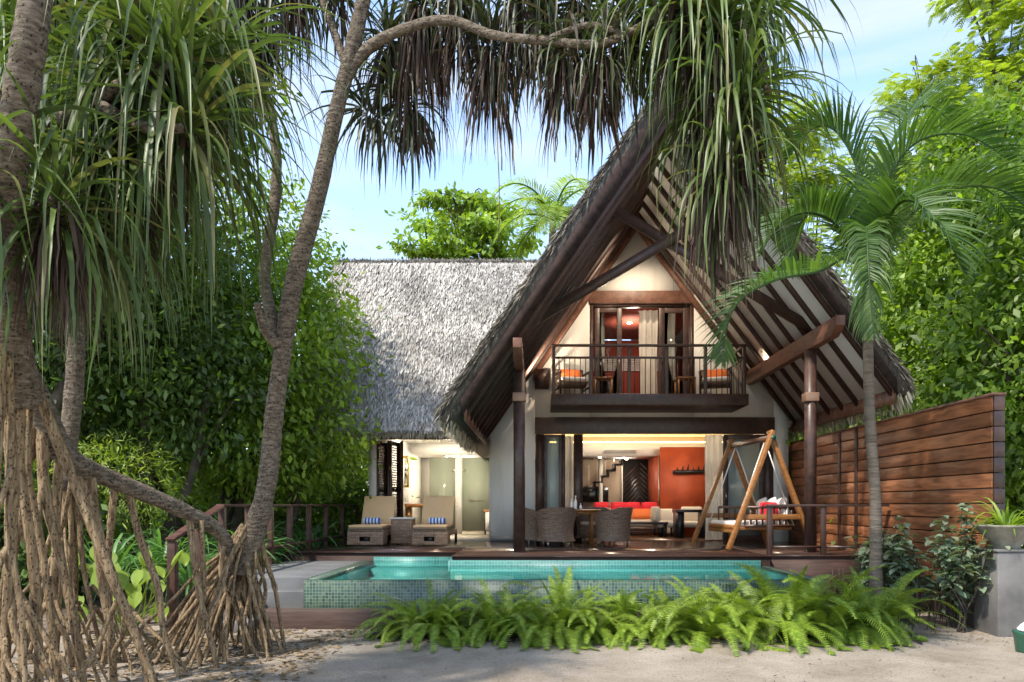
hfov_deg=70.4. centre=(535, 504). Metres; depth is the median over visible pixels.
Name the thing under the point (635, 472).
double door
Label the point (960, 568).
broadleaf shrub
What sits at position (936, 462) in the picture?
plank fence
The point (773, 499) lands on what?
white cushion
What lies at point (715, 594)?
fern
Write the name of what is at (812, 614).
fern
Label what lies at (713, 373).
orange cushion
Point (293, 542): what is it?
lily clump
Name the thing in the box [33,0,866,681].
pandanus tree
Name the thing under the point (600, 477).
staircase
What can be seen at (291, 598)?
garden steps
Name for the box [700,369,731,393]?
balcony chair
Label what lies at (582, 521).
dining table
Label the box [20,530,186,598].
lily clump
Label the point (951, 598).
broadleaf shrub
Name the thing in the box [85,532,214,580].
lily clump
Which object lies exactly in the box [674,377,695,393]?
balcony table
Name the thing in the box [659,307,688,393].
door leaf
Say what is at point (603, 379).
balcony table
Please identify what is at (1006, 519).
bowl plant
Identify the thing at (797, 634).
fern
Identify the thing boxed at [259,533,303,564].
lily clump
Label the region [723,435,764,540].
door leaf
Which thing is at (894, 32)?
sky
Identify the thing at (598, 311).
door leaf
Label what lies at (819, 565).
deck base
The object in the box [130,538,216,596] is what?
lily clump
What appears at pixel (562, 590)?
fern
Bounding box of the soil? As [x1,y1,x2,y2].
[0,539,193,634]
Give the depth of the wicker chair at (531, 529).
15.39 m
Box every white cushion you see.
[756,497,767,513]
[766,497,777,501]
[775,497,788,520]
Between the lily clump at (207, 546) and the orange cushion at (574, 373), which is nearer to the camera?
the lily clump at (207, 546)
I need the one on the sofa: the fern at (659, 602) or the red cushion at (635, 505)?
the red cushion at (635, 505)
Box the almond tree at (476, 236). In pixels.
[376,180,545,260]
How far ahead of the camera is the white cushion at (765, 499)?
15.23 m
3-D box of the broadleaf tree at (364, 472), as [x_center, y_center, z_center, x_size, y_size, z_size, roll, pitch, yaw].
[-10.088,-2.791,21.505,13.349,9.150,6.533,0,0,0]
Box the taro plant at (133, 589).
[78,546,189,634]
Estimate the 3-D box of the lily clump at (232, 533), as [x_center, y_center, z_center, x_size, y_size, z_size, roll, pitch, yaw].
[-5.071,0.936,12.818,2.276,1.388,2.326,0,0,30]
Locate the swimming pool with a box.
[304,557,823,607]
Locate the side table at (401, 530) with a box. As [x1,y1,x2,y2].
[390,517,415,543]
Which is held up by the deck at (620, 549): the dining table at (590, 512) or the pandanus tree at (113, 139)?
the dining table at (590, 512)
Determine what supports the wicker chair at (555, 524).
on the deck at (620, 549)
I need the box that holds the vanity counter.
[405,504,422,516]
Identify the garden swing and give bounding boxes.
[690,430,803,549]
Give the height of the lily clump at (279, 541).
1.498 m
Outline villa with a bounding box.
[289,75,917,551]
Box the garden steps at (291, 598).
[187,589,303,632]
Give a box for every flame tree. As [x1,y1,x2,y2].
[713,62,862,287]
[844,0,1023,505]
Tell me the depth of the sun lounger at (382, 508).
15.50 m
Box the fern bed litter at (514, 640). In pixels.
[353,629,921,647]
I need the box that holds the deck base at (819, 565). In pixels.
[285,553,890,601]
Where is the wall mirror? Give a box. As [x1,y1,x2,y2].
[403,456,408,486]
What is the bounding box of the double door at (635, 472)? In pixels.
[623,460,647,504]
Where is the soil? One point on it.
(96, 601)
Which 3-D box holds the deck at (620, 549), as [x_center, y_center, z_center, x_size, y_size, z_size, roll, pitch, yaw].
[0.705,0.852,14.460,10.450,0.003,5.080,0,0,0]
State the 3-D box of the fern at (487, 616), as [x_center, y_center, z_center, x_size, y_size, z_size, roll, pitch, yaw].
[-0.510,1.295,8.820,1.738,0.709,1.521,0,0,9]
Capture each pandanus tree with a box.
[0,0,364,681]
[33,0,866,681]
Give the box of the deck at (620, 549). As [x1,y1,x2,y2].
[283,541,865,556]
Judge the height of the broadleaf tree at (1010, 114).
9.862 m
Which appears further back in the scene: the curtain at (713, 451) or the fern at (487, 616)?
the curtain at (713, 451)
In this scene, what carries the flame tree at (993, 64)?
on the ground
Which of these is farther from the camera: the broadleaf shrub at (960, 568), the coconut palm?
the coconut palm
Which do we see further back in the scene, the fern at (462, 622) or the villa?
the villa
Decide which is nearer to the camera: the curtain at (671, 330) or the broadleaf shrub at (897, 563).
the broadleaf shrub at (897, 563)
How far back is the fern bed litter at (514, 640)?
8.73 m
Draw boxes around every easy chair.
[651,507,672,536]
[681,507,701,527]
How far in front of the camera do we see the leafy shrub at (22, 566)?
11.46 m
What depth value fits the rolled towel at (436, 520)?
15.86 m
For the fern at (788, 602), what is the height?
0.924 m
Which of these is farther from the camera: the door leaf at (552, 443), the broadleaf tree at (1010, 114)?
the door leaf at (552, 443)
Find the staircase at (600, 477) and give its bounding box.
[583,457,622,501]
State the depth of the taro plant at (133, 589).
8.34 m
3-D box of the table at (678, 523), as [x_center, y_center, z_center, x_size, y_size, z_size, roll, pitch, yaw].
[3.985,0.483,18.600,0.870,0.727,0.600,0,0,0]
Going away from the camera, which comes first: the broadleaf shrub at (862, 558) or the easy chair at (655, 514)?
the broadleaf shrub at (862, 558)
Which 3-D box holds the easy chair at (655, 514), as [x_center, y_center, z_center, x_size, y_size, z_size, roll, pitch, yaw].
[3.420,0.447,19.347,0.620,0.800,0.600,0,0,-5]
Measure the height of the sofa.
0.737 m
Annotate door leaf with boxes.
[544,435,561,507]
[594,307,621,393]
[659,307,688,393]
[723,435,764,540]
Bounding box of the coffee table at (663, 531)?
[630,522,667,536]
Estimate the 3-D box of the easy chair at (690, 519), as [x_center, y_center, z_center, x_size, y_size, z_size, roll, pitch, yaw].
[4.155,0.447,19.329,0.600,0.800,0.620,0,0,10]
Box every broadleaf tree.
[0,0,302,523]
[0,88,180,540]
[1,166,305,592]
[3,331,417,540]
[36,129,394,546]
[736,252,1020,538]
[786,152,1023,480]
[830,72,1023,547]
[877,135,1023,547]
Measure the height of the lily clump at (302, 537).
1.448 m
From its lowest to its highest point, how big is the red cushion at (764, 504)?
0.372 m
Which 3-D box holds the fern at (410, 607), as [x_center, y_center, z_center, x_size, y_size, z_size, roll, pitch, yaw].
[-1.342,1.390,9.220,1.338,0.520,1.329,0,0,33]
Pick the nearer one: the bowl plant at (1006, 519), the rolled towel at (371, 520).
the bowl plant at (1006, 519)
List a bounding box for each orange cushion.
[560,369,579,376]
[631,509,650,518]
[707,369,726,376]
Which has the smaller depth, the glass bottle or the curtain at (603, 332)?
the glass bottle
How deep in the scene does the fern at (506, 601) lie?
9.24 m
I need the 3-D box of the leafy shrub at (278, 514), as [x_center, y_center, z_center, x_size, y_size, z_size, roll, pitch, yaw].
[-7.352,0.589,17.738,4.437,3.156,3.624,0,0,-17]
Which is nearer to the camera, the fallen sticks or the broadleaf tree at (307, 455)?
the fallen sticks
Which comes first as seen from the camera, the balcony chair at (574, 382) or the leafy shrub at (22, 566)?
the leafy shrub at (22, 566)
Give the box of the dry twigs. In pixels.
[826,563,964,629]
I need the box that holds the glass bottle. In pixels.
[574,496,576,508]
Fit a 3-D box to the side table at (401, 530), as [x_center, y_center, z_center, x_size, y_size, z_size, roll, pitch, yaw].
[-2.870,0.552,15.700,0.500,0.555,0.460,0,0,0]
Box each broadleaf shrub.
[843,525,894,595]
[866,515,928,623]
[914,530,977,627]
[928,502,1010,632]
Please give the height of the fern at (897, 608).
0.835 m
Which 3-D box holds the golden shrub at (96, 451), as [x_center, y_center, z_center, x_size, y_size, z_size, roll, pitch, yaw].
[-7.306,0.218,12.119,3.360,2.967,2.513,0,0,0]
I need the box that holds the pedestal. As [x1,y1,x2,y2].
[974,547,1023,636]
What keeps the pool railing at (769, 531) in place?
on the deck at (620, 549)
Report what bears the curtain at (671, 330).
hanging from the villa
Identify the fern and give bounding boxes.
[348,592,458,644]
[356,578,507,652]
[372,599,475,641]
[411,596,512,644]
[426,579,560,649]
[462,587,547,641]
[475,580,620,652]
[499,565,633,646]
[512,585,655,650]
[584,587,671,641]
[593,585,721,648]
[622,576,789,656]
[625,585,739,642]
[679,570,872,654]
[688,583,772,640]
[714,562,870,643]
[720,565,880,649]
[753,566,914,651]
[797,584,936,649]
[820,566,964,644]
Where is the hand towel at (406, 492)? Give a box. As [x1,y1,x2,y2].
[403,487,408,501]
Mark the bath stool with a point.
(486, 519)
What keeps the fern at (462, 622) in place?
on the sand
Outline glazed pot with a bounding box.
[1012,629,1023,652]
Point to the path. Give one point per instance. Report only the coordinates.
(294, 575)
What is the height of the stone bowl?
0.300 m
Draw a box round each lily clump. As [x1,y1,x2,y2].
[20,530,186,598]
[83,499,217,596]
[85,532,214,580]
[126,540,215,602]
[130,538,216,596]
[132,499,277,576]
[183,518,307,584]
[184,503,303,567]
[206,512,297,559]
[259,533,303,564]
[266,509,318,541]
[266,516,352,548]
[274,526,321,563]
[276,503,361,560]
[277,509,346,557]
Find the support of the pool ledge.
on the sand
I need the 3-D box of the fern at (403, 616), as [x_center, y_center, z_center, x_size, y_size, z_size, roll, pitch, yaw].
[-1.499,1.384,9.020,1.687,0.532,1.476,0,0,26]
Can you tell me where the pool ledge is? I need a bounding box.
[265,607,875,629]
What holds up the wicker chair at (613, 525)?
on the deck at (620, 549)
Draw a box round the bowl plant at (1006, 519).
[965,497,1023,541]
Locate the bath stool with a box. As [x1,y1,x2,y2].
[484,509,488,534]
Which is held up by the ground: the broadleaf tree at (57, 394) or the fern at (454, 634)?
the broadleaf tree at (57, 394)
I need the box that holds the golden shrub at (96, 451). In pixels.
[34,429,203,598]
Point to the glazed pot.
(1018, 637)
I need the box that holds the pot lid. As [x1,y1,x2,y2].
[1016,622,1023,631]
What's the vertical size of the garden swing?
2.294 m
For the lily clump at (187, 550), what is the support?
on the soil
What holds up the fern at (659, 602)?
on the sand
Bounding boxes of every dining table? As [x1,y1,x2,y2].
[570,509,600,543]
[575,507,610,542]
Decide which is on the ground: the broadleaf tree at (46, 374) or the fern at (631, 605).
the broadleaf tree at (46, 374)
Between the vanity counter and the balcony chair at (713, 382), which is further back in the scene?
the vanity counter
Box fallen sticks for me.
[27,632,325,671]
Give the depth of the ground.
10.81 m
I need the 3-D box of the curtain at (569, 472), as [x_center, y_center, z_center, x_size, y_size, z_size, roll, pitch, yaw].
[0.785,-0.400,17.080,0.234,2.440,0.070,0,0,0]
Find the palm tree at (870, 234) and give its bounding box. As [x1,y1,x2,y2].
[694,70,1023,605]
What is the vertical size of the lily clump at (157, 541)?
1.765 m
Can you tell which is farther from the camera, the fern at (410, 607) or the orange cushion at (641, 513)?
the orange cushion at (641, 513)
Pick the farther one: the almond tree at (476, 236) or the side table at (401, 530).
the almond tree at (476, 236)
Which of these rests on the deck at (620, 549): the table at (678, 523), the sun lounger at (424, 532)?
the sun lounger at (424, 532)
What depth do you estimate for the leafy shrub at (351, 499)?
18.15 m
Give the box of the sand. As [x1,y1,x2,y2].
[11,618,1023,681]
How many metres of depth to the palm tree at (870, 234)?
9.33 m
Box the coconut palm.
[490,173,589,260]
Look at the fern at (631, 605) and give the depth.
9.00 m
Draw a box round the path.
[257,561,359,588]
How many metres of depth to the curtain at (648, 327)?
17.12 m
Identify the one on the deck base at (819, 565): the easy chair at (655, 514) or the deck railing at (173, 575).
the deck railing at (173, 575)
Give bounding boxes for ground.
[121,523,1022,617]
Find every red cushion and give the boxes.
[594,502,609,507]
[611,502,625,509]
[625,502,640,508]
[641,502,656,508]
[759,502,778,520]
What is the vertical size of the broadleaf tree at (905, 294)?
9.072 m
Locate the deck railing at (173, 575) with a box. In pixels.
[165,504,361,627]
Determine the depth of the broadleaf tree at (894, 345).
19.50 m
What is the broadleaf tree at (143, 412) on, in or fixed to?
on the ground
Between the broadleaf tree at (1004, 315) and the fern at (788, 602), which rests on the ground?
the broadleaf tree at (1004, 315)
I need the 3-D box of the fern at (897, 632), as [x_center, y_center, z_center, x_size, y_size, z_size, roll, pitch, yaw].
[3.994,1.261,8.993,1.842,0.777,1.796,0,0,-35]
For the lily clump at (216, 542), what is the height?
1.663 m
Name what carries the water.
in the swimming pool
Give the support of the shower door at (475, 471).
in the villa
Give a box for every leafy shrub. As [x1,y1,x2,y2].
[0,452,163,605]
[149,477,328,562]
[273,467,420,562]
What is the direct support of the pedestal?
on the sand
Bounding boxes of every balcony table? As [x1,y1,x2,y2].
[593,377,611,393]
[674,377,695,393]
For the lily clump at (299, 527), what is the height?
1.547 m
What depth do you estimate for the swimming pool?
9.68 m
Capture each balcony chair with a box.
[555,369,588,393]
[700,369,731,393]
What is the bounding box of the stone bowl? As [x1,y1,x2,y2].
[972,524,1023,548]
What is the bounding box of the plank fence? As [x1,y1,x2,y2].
[788,393,1006,626]
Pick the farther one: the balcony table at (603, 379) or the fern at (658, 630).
the balcony table at (603, 379)
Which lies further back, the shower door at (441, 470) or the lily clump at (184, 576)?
the shower door at (441, 470)
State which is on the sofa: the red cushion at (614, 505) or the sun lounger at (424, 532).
the red cushion at (614, 505)
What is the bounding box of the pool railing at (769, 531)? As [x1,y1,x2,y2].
[766,504,888,555]
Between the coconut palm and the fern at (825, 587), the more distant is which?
the coconut palm
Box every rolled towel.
[363,518,380,523]
[428,518,445,523]
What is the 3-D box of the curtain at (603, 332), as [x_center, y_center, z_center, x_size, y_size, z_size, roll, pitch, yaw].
[1.540,-3.495,17.140,0.182,2.190,0.070,0,0,0]
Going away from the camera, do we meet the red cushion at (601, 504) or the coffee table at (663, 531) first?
the coffee table at (663, 531)
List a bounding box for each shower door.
[429,458,454,528]
[462,458,488,530]
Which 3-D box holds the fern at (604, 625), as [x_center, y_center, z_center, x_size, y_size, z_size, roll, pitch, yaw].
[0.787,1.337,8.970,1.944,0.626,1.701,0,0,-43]
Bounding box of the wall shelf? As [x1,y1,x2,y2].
[673,464,704,473]
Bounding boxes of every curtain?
[565,436,573,507]
[601,313,604,368]
[639,310,657,393]
[667,313,675,379]
[705,435,722,539]
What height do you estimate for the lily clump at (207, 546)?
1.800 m
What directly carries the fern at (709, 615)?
on the sand
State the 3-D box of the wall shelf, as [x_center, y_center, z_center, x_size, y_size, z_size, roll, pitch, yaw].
[4.415,-1.016,20.530,1.072,0.272,0.070,0,0,0]
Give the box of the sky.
[5,0,1023,492]
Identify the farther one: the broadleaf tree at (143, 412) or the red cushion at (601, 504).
the red cushion at (601, 504)
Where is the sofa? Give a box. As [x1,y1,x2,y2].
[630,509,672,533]
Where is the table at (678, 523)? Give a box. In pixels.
[672,509,705,537]
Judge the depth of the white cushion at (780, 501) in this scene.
14.28 m
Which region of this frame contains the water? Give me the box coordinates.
[323,561,795,579]
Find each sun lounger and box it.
[347,496,396,544]
[412,496,456,544]
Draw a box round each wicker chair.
[525,507,541,544]
[535,507,576,545]
[594,507,632,545]
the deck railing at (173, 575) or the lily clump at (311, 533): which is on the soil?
the lily clump at (311, 533)
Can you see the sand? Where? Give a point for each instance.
(982, 658)
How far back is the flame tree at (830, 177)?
23.19 m
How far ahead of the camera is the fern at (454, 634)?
8.55 m
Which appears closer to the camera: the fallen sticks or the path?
the fallen sticks
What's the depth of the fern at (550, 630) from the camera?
8.47 m
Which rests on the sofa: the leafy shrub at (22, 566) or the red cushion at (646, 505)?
the red cushion at (646, 505)

